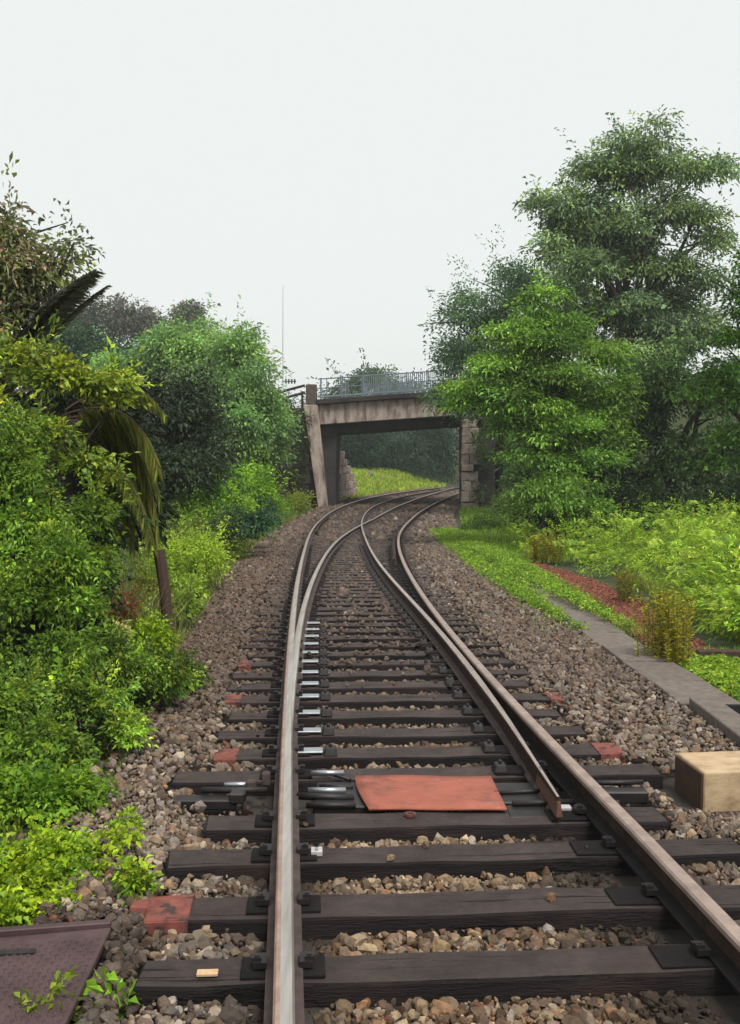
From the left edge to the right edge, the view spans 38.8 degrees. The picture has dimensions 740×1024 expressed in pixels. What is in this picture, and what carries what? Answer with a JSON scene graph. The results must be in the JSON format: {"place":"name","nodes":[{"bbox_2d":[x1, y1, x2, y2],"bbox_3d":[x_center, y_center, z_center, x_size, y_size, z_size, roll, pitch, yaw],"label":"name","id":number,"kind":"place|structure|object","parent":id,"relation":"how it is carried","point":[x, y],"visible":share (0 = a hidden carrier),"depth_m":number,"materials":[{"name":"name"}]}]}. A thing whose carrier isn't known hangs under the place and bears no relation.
{"place":"outdoors","nodes":[
{"label":"outdoors","id":0,"kind":"place"},
{"bbox_2d":[0,500,314,844],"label":"verge grass","id":1,"kind":"structure","parent":0,"point":[198,614],"depth_m":15.11,"materials":[{"name":"green plant"}]},
{"bbox_2d":[0,386,739,1023],"bbox_3d":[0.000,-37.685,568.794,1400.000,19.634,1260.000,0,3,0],"label":"ground","id":2,"kind":"structure","parent":0,"point":[730,1004],"depth_m":7.05,"materials":[{"name":"soil"}]},
{"bbox_2d":[8,965,84,1022],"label":"seedling","id":3,"kind":"object","parent":2,"relation":"on","point":[69,975],"visible":0.56,"depth_m":3.78,"materials":[{"name":"green plant"}]},
{"bbox_2d":[0,151,104,398],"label":"evergreen tree","id":4,"kind":"object","parent":2,"relation":"on","point":[22,279],"visible":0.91,"depth_m":12.71,"materials":[{"name":"green plant"}]},
{"bbox_2d":[0,919,112,1023],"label":"cover plate","id":5,"kind":"object","parent":2,"relation":"on","point":[34,958],"visible":0.97,"depth_m":4.05,"materials":[{"name":"metal"}]},
{"bbox_2d":[0,810,118,926],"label":"plant","id":6,"kind":"object","parent":2,"relation":"on","point":[36,862],"visible":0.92,"depth_m":4.90,"materials":[{"name":"green plant"}]},
{"bbox_2d":[0,721,128,830],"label":"plant","id":7,"kind":"object","parent":2,"relation":"on","point":[71,792],"visible":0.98,"depth_m":5.94,"materials":[{"name":"green plant"}]},
{"bbox_2d":[0,397,144,683],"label":"hedge shrub","id":8,"kind":"object","parent":2,"relation":"on","point":[34,522],"visible":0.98,"depth_m":7.91,"materials":[{"name":"green plant"}]},
{"bbox_2d":[0,487,158,741],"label":"dark shrub","id":9,"kind":"object","parent":2,"relation":"on","point":[96,539],"visible":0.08,"depth_m":9.05,"materials":[{"name":"green plant"}]},
{"bbox_2d":[0,309,165,647],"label":"broadleaf shrub","id":10,"kind":"object","parent":2,"relation":"on","point":[40,370],"visible":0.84,"depth_m":9.63,"materials":[{"name":"green plant"}]},
{"bbox_2d":[0,269,167,655],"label":"palm","id":11,"kind":"object","parent":2,"relation":"on","point":[111,437],"visible":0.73,"depth_m":10.44,"materials":[{"name":"green plant"}]},
{"bbox_2d":[0,303,184,557],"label":"dark shrub","id":12,"kind":"object","parent":2,"relation":"on","point":[65,401],"visible":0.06,"depth_m":12.09,"materials":[{"name":"green plant"}]},
{"bbox_2d":[65,293,126,344],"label":"distant tree","id":13,"kind":"object","parent":2,"relation":"on","point":[85,314],"visible":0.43,"depth_m":117.91,"materials":[{"name":"green plant"}]},
{"bbox_2d":[26,279,173,384],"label":"leafy tree","id":14,"kind":"object","parent":2,"relation":"on","point":[77,335],"visible":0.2,"depth_m":60.78,"materials":[{"name":"green plant"}]},
{"bbox_2d":[0,629,207,779],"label":"hedge shrub","id":15,"kind":"object","parent":2,"relation":"on","point":[74,695],"visible":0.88,"depth_m":7.08,"materials":[{"name":"green plant"}]},
{"bbox_2d":[75,967,143,1023],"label":"seedling","id":16,"kind":"object","parent":2,"relation":"on","point":[92,985],"visible":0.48,"depth_m":3.88,"materials":[{"name":"green plant"}]},
{"bbox_2d":[103,571,144,622],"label":"plant","id":17,"kind":"object","parent":2,"relation":"on","point":[126,611],"visible":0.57,"depth_m":10.41,"materials":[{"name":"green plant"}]},
{"bbox_2d":[96,292,152,345],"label":"distant tree","id":18,"kind":"object","parent":2,"relation":"on","point":[119,302],"visible":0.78,"depth_m":117.94,"materials":[{"name":"green plant"}]},
{"bbox_2d":[86,573,206,657],"bbox_3d":[-2.555,1.094,11.113,1.906,0.955,2.018,1,3,17],"label":"bush","id":19,"kind":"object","parent":2,"relation":"on","point":[158,602],"depth_m":10.97,"materials":[{"name":"green plant"}]},
{"bbox_2d":[121,304,171,344],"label":"distant tree","id":20,"kind":"object","parent":2,"relation":"on","point":[149,318],"visible":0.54,"depth_m":118.24,"materials":[{"name":"green plant"}]},
{"bbox_2d":[109,557,193,623],"bbox_3d":[-2.511,0.898,11.661,0.888,0.799,1.055,-2,4,-37],"label":"plant","id":21,"kind":"object","parent":2,"relation":"on","point":[144,582],"visible":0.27,"depth_m":11.67,"materials":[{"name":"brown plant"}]},
{"bbox_2d":[119,592,184,657],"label":"plant","id":22,"kind":"object","parent":2,"relation":"on","point":[162,634],"visible":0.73,"depth_m":10.46,"materials":[{"name":"green plant"}]},
{"bbox_2d":[153,549,174,656],"bbox_3d":[-2.132,1.074,10.875,0.210,1.383,0.130,0,3,0],"label":"post","id":23,"kind":"object","parent":2,"relation":"on","point":[162,572],"visible":0.6,"depth_m":10.81,"materials":[{"name":"brown wood"}]},
{"bbox_2d":[126,636,215,710],"bbox_3d":[-1.752,1.379,8.887,0.726,0.632,1.226,1,3,15],"label":"plant","id":24,"kind":"object","parent":2,"relation":"on","point":[181,692],"visible":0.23,"depth_m":8.95,"materials":[{"name":"green plant"}]},
{"bbox_2d":[81,292,262,452],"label":"leafy tree","id":25,"kind":"object","parent":2,"relation":"on","point":[171,345],"visible":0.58,"depth_m":44.79,"materials":[{"name":"green plant"}]},
{"bbox_2d":[141,558,209,623],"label":"plant","id":26,"kind":"object","parent":2,"relation":"on","point":[175,579],"visible":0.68,"depth_m":13.12,"materials":[{"name":"green plant"}]},
{"bbox_2d":[132,512,238,585],"bbox_3d":[-3.147,0.625,17.655,1.712,1.229,2.657,-1,3,-15],"label":"plant","id":27,"kind":"object","parent":2,"relation":"on","point":[190,556],"visible":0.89,"depth_m":17.02,"materials":[{"name":"green plant"}]},
{"bbox_2d":[119,495,255,570],"bbox_3d":[-3.963,0.578,22.711,2.718,1.831,4.908,0,3,0],"label":"plant","id":28,"kind":"object","parent":2,"relation":"on","point":[236,546],"visible":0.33,"depth_m":23.76,"materials":[{"name":"green plant"}]},
{"bbox_2d":[161,299,220,332],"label":"distant tree","id":29,"kind":"object","parent":2,"relation":"on","point":[193,308],"visible":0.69,"depth_m":118.03,"materials":[{"name":"green plant"}]},
{"bbox_2d":[124,355,268,530],"bbox_3d":[-4.898,-1.318,25.634,4.518,5.165,4.067,2,4,36],"label":"dark tree","id":30,"kind":"object","parent":2,"relation":"on","point":[187,409],"visible":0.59,"depth_m":25.49,"materials":[{"name":"green plant"}]},
{"bbox_2d":[160,438,298,540],"bbox_3d":[-3.585,-0.306,26.329,3.387,3.250,5.278,0,3,0],"label":"leafy shrub","id":31,"kind":"object","parent":2,"relation":"on","point":[248,480],"visible":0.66,"depth_m":25.55,"materials":[{"name":"green plant"}]},
{"bbox_2d":[197,484,292,542],"bbox_3d":[-2.758,0.078,24.932,2.041,1.434,3.621,1,3,16],"label":"leafy shrub","id":32,"kind":"object","parent":2,"relation":"on","point":[261,520],"visible":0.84,"depth_m":24.46,"materials":[{"name":"green plant"}]},
{"bbox_2d":[185,294,307,501],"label":"leafy tree","id":33,"kind":"object","parent":2,"relation":"on","point":[263,407],"visible":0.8,"depth_m":40.50,"materials":[{"name":"green plant"}]},
{"bbox_2d":[172,769,383,813],"bbox_3d":[-0.525,1.642,6.194,1.210,0.170,0.626,0,3,0],"label":"point rodding","id":34,"kind":"object","parent":2,"relation":"on","point":[336,797],"visible":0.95,"depth_m":6.02,"materials":[{"name":"metal"}]},
{"bbox_2d":[275,482,318,514],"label":"leafy shrub","id":35,"kind":"object","parent":2,"relation":"on","point":[300,499],"visible":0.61,"depth_m":51.56,"materials":[{"name":"green plant"}]},
{"bbox_2d":[307,376,394,469],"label":"dark tree","id":36,"kind":"object","parent":2,"relation":"on","point":[357,444],"visible":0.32,"depth_m":94.64,"materials":[{"name":"green plant"}]},
{"bbox_2d":[268,578,433,584],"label":"sleeper","id":37,"kind":"object","parent":2,"relation":"on","point":[377,580],"visible":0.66,"depth_m":18.53,"materials":[{"name":"black wood"}]},
{"bbox_2d":[273,570,429,575],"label":"sleeper","id":38,"kind":"object","parent":2,"relation":"on","point":[349,574],"visible":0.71,"depth_m":20.20,"materials":[{"name":"black wood"}]},
{"bbox_2d":[267,581,436,587],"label":"sleeper","id":39,"kind":"object","parent":2,"relation":"on","point":[379,583],"visible":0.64,"depth_m":17.95,"materials":[{"name":"black wood"}]},
{"bbox_2d":[270,573,433,581],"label":"sleeper","id":40,"kind":"object","parent":2,"relation":"on","point":[357,577],"visible":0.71,"depth_m":19.62,"materials":[{"name":"black wood"}]},
{"bbox_2d":[265,584,440,590],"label":"sleeper","id":41,"kind":"object","parent":2,"relation":"on","point":[353,589],"visible":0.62,"depth_m":17.36,"materials":[{"name":"black wood"}]},
{"bbox_2d":[276,575,432,580],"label":"sleeper","id":42,"kind":"object","parent":2,"relation":"on","point":[374,577],"visible":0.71,"depth_m":19.09,"materials":[{"name":"black wood"}]},
{"bbox_2d":[262,591,451,602],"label":"sleeper","id":43,"kind":"object","parent":2,"relation":"on","point":[386,594],"visible":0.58,"depth_m":16.29,"materials":[{"name":"black wood"}]},
{"bbox_2d":[267,587,447,594],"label":"sleeper","id":44,"kind":"object","parent":2,"relation":"on","point":[384,589],"visible":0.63,"depth_m":16.84,"materials":[{"name":"black wood"}]},
{"bbox_2d":[263,603,452,611],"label":"sleeper","id":45,"kind":"object","parent":2,"relation":"on","point":[371,609],"visible":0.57,"depth_m":14.63,"materials":[{"name":"black wood"}]},
{"bbox_2d":[263,598,453,607],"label":"sleeper","id":46,"kind":"object","parent":2,"relation":"on","point":[342,605],"visible":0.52,"depth_m":15.17,"materials":[{"name":"black wood"}]},
{"bbox_2d":[223,369,494,508],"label":"road bridge","id":47,"kind":"structure","parent":2,"relation":"on","point":[331,479],"depth_m":58.76,"materials":[{"name":"concrete"}]},
{"bbox_2d":[268,391,313,487],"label":"ivy","id":48,"kind":"object","parent":47,"relation":"attached to","point":[296,474],"visible":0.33,"depth_m":57.81,"materials":[{"name":"green plant"}]},
{"bbox_2d":[468,429,494,503],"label":"ivy","id":49,"kind":"object","parent":47,"relation":"attached to","point":[486,458],"visible":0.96,"depth_m":58.09,"materials":[{"name":"green plant"}]},
{"bbox_2d":[266,594,451,602],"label":"sleeper","id":50,"kind":"object","parent":2,"relation":"on","point":[389,597],"visible":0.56,"depth_m":15.73,"materials":[{"name":"black wood"}]},
{"bbox_2d":[258,607,461,617],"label":"sleeper","id":51,"kind":"object","parent":2,"relation":"on","point":[400,612],"visible":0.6,"depth_m":14.09,"materials":[{"name":"black wood"}]},
{"bbox_2d":[245,624,478,640],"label":"sleeper","id":52,"kind":"object","parent":2,"relation":"on","point":[413,629],"visible":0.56,"depth_m":12.46,"materials":[{"name":"black wood"}]},
{"bbox_2d":[251,618,473,629],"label":"sleeper","id":53,"kind":"object","parent":2,"relation":"on","point":[408,623],"visible":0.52,"depth_m":13.02,"materials":[{"name":"black wood"}]},
{"bbox_2d":[254,612,473,622],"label":"sleeper","id":54,"kind":"object","parent":2,"relation":"on","point":[335,620],"visible":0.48,"depth_m":13.54,"materials":[{"name":"black wood"}]},
{"bbox_2d":[304,348,425,449],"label":"leafy tree","id":55,"kind":"object","parent":2,"relation":"on","point":[358,381],"visible":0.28,"depth_m":127.94,"materials":[{"name":"green plant"}]},
{"bbox_2d":[252,630,484,643],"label":"sleeper","id":56,"kind":"object","parent":2,"relation":"on","point":[417,636],"visible":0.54,"depth_m":11.93,"materials":[{"name":"black wood"}]},
{"bbox_2d":[239,637,498,651],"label":"sleeper","id":57,"kind":"object","parent":2,"relation":"on","point":[318,646],"visible":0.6,"depth_m":11.38,"materials":[{"name":"black wood"}]},
{"bbox_2d":[314,519,423,519],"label":"sleeper","id":58,"kind":"object","parent":2,"relation":"on","point":[379,519],"visible":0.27,"depth_m":47.26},
{"bbox_2d":[292,488,450,737],"bbox_3d":[1.792,-0.210,47.442,3.036,1.042,82.246,0,3,5],"label":"rail","id":59,"kind":"object","parent":58,"relation":"on","point":[303,619],"visible":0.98,"depth_m":14.42,"materials":[{"name":"grey metal"}]},
{"bbox_2d":[360,488,562,821],"bbox_3d":[2.250,-0.299,49.006,5.504,1.055,86.762,0,3,5],"label":"rail","id":60,"kind":"object","parent":58,"relation":"on","point":[485,700],"visible":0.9,"depth_m":8.78,"materials":[{"name":"grey metal"}]},
{"bbox_2d":[396,493,739,994],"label":"rail","id":61,"kind":"object","parent":58,"relation":"on","point":[693,908],"visible":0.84,"depth_m":5.20,"materials":[{"name":"brown metal"}]},
{"bbox_2d":[2,487,739,1023],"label":"ballast","id":62,"kind":"structure","parent":2,"relation":"on","point":[522,641],"depth_m":6.66,"materials":[{"name":"gravel"}]},
{"bbox_2d":[92,805,149,855],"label":"seedling","id":63,"kind":"object","parent":62,"relation":"on","point":[133,835],"visible":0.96,"depth_m":5.20,"materials":[{"name":"green plant"}]},
{"bbox_2d":[107,841,163,906],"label":"seedling","id":64,"kind":"object","parent":62,"relation":"on","point":[137,882],"visible":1,"depth_m":4.73,"materials":[{"name":"green plant"}]},
{"bbox_2d":[247,646,500,661],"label":"sleeper","id":65,"kind":"object","parent":2,"relation":"on","point":[391,655],"visible":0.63,"depth_m":10.82,"materials":[{"name":"black wood"}]},
{"bbox_2d":[238,654,514,672],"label":"sleeper","id":66,"kind":"object","parent":2,"relation":"on","point":[435,661],"visible":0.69,"depth_m":10.29,"materials":[{"name":"black wood"}]},
{"bbox_2d":[227,675,529,695],"bbox_3d":[0.084,1.558,9.292,2.668,0.218,0.270,0,3,-4],"label":"sleeper","id":67,"kind":"object","parent":2,"relation":"on","point":[389,688],"visible":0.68,"depth_m":9.20,"materials":[{"name":"black wood"}]},
{"bbox_2d":[232,664,529,683],"bbox_3d":[0.104,1.539,9.827,2.794,0.218,0.245,0,3,-3],"label":"sleeper","id":68,"kind":"object","parent":2,"relation":"on","point":[443,673],"visible":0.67,"depth_m":9.74,"materials":[{"name":"black wood"}]},
{"bbox_2d":[339,467,445,500],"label":"bank grass","id":69,"kind":"structure","parent":2,"relation":"on","point":[376,482],"depth_m":88.70,"materials":[{"name":"green plant"}]},
{"bbox_2d":[50,346,736,404],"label":"woods","id":70,"kind":"object","parent":2,"relation":"on","point":[338,380],"visible":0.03,"depth_m":197.65,"materials":[{"name":"green plant"}]},
{"bbox_2d":[224,688,564,712],"bbox_3d":[0.200,1.578,8.746,2.808,0.218,0.268,0,3,-2],"label":"sleeper","id":71,"kind":"object","parent":2,"relation":"on","point":[458,697],"visible":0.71,"depth_m":8.66,"materials":[{"name":"black wood"}]},
{"bbox_2d":[228,703,561,730],"bbox_3d":[0.196,1.599,8.159,2.578,0.218,0.245,0,3,-2],"label":"sleeper","id":72,"kind":"object","parent":2,"relation":"on","point":[467,713],"visible":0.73,"depth_m":8.06,"materials":[{"name":"black wood"}]},
{"bbox_2d":[217,721,586,748],"bbox_3d":[0.230,1.621,7.589,2.665,0.218,0.251,0,3,-3],"label":"sleeper","id":73,"kind":"object","parent":2,"relation":"on","point":[477,732],"visible":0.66,"depth_m":7.50,"materials":[{"name":"black wood"}]},
{"bbox_2d":[354,381,452,478],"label":"dark tree","id":74,"kind":"object","parent":2,"relation":"on","point":[395,450],"visible":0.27,"depth_m":99.06,"materials":[{"name":"green plant"}]},
{"bbox_2d":[171,759,662,795],"bbox_3d":[0.304,1.660,6.560,3.038,0.218,0.252,0,3,-3],"label":"sleeper","id":75,"kind":"object","parent":2,"relation":"on","point":[500,771],"visible":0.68,"depth_m":6.52,"materials":[{"name":"black wood"}]},
{"bbox_2d":[213,740,624,770],"bbox_3d":[0.333,1.641,7.047,2.726,0.218,0.267,0,3,-3],"label":"sleeper","id":76,"kind":"object","parent":2,"relation":"on","point":[487,753],"visible":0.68,"depth_m":6.96,"materials":[{"name":"black wood"}]},
{"bbox_2d":[391,428,458,483],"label":"dark tree","id":77,"kind":"object","parent":2,"relation":"on","point":[450,461],"visible":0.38,"depth_m":102.97,"materials":[{"name":"green plant"}]},
{"bbox_2d":[129,883,739,943],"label":"sleeper","id":78,"kind":"object","parent":2,"relation":"on","point":[328,916],"visible":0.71,"depth_m":4.54,"materials":[{"name":"black wood"}]},
{"bbox_2d":[264,487,439,1023],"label":"rail","id":79,"kind":"object","parent":78,"relation":"on","point":[284,997],"visible":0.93,"depth_m":4.76,"materials":[{"name":"grey metal"}]},
{"bbox_2d":[133,940,738,1012],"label":"sleeper","id":80,"kind":"object","parent":2,"relation":"on","point":[690,969],"visible":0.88,"depth_m":3.98,"materials":[{"name":"black wood"}]},
{"bbox_2d":[204,804,669,847],"bbox_3d":[0.360,1.700,5.700,2.508,0.208,0.262,0,3,-3],"label":"sleeper","id":81,"kind":"object","parent":2,"relation":"on","point":[575,823],"visible":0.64,"depth_m":5.61,"materials":[{"name":"black wood"}]},
{"bbox_2d":[355,775,506,810],"bbox_3d":[0.333,1.625,6.088,0.844,0.020,0.609,0,3,0],"label":"rubber mat","id":82,"kind":"object","parent":81,"relation":"on","point":[426,793],"visible":1,"depth_m":6.05,"materials":[{"name":"red rubber"}]},
{"bbox_2d":[165,836,739,886],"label":"sleeper","id":83,"kind":"object","parent":2,"relation":"on","point":[323,865],"visible":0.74,"depth_m":5.12,"materials":[{"name":"black wood"}]},
{"bbox_2d":[411,224,561,497],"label":"leafy tree","id":84,"kind":"object","parent":2,"relation":"on","point":[458,352],"visible":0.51,"depth_m":50.83,"materials":[{"name":"green plant"}]},
{"bbox_2d":[451,484,531,533],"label":"weedy shrub","id":85,"kind":"object","parent":2,"relation":"on","point":[482,522],"visible":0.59,"depth_m":39.95,"materials":[{"name":"green plant"}]},
{"bbox_2d":[428,526,637,630],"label":"verge weeds","id":86,"kind":"object","parent":2,"relation":"on","point":[531,573],"visible":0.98,"depth_m":18.86,"materials":[{"name":"green plant"}]},
{"bbox_2d":[495,783,575,817],"bbox_3d":[0.950,1.659,6.024,0.500,0.093,0.610,0,3,0],"label":"point rodding","id":87,"kind":"object","parent":2,"relation":"on","point":[521,799],"visible":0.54,"depth_m":5.91,"materials":[{"name":"metal"}]},
{"bbox_2d":[433,258,650,542],"bbox_3d":[5.214,-2.974,29.286,6.769,8.467,5.383,-3,4,-45],"label":"bright tree","id":88,"kind":"object","parent":2,"relation":"on","point":[544,414],"visible":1,"depth_m":28.42,"materials":[{"name":"green plant"}]},
{"bbox_2d":[523,531,565,564],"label":"tall weed","id":89,"kind":"object","parent":2,"relation":"on","point":[535,553],"visible":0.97,"depth_m":23.99,"materials":[{"name":"green plant"}]},
{"bbox_2d":[434,537,655,636],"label":"verge grass","id":90,"kind":"structure","parent":2,"relation":"on","point":[635,624],"depth_m":13.66,"materials":[{"name":"green plant"}]},
{"bbox_2d":[459,504,692,563],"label":"verge grass","id":91,"kind":"structure","parent":2,"relation":"on","point":[499,536],"depth_m":33.11,"materials":[{"name":"green plant"}]},
{"bbox_2d":[493,317,739,531],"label":"dark tree","id":92,"kind":"object","parent":2,"relation":"on","point":[656,375],"visible":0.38,"depth_m":33.67,"materials":[{"name":"green plant"}]},
{"bbox_2d":[498,490,739,643],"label":"bracken","id":93,"kind":"object","parent":2,"relation":"on","point":[718,573],"visible":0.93,"depth_m":19.08,"materials":[{"name":"green plant"}]},
{"bbox_2d":[504,444,739,541],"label":"understorey shrub","id":94,"kind":"object","parent":2,"relation":"on","point":[728,489],"visible":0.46,"depth_m":30.36,"materials":[{"name":"green plant"}]},
{"bbox_2d":[595,779,648,803],"bbox_3d":[1.421,1.642,6.176,0.401,0.101,0.156,0,3,0],"label":"point rodding","id":95,"kind":"object","parent":2,"relation":"on","point":[631,795],"visible":0.57,"depth_m":6.11,"materials":[{"name":"metal"}]},
{"bbox_2d":[529,562,714,655],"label":"red gravel","id":96,"kind":"structure","parent":2,"relation":"on","point":[569,575],"depth_m":16.45,"materials":[{"name":"red gravel"}]},
{"bbox_2d":[614,568,643,602],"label":"tall weed","id":97,"kind":"object","parent":96,"relation":"on","point":[624,592],"visible":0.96,"depth_m":16.02,"materials":[{"name":"green plant"}]},
{"bbox_2d":[512,104,739,509],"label":"tall tree","id":98,"kind":"object","parent":2,"relation":"on","point":[583,234],"visible":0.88,"depth_m":44.92,"materials":[{"name":"green plant"}]},
{"bbox_2d":[515,578,739,747],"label":"cable trough","id":99,"kind":"object","parent":2,"relation":"on","point":[713,706],"visible":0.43,"depth_m":9.77,"materials":[{"name":"concrete"}]},
{"bbox_2d":[629,586,696,664],"bbox_3d":[2.979,1.185,10.688,0.674,0.852,0.801,0,3,0],"label":"tall weed","id":100,"kind":"object","parent":2,"relation":"on","point":[672,644],"visible":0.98,"depth_m":10.57,"materials":[{"name":"green plant"}]},
{"bbox_2d":[669,244,739,477],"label":"edge tree","id":101,"kind":"object","parent":2,"relation":"on","point":[729,337],"visible":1,"depth_m":23.80,"materials":[{"name":"green plant"}]},
{"bbox_2d":[675,751,739,811],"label":"timber block","id":102,"kind":"object","parent":2,"relation":"on","point":[706,781],"depth_m":6.14,"materials":[{"name":"beige wood"}]},
{"bbox_2d":[678,652,739,701],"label":"verge weeds","id":103,"kind":"object","parent":2,"relation":"on","point":[724,675],"visible":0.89,"depth_m":9.96,"materials":[{"name":"green plant"}]},
{"bbox_2d":[695,649,739,657],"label":"timber edging","id":104,"kind":"object","parent":2,"relation":"on","point":[731,653],"visible":0.43,"depth_m":10.94,"materials":[{"name":"brown wood"}]},
{"bbox_2d":[0,0,739,407],"label":"sky","id":105,"kind":"structure","parent":0,"point":[319,164],"materials":[{"name":"white"}]},
{"bbox_2d":[621,569,739,642],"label":"rough grass","id":106,"kind":"structure","parent":0,"point":[647,585],"depth_m":16.58,"materials":[{"name":"green plant"}]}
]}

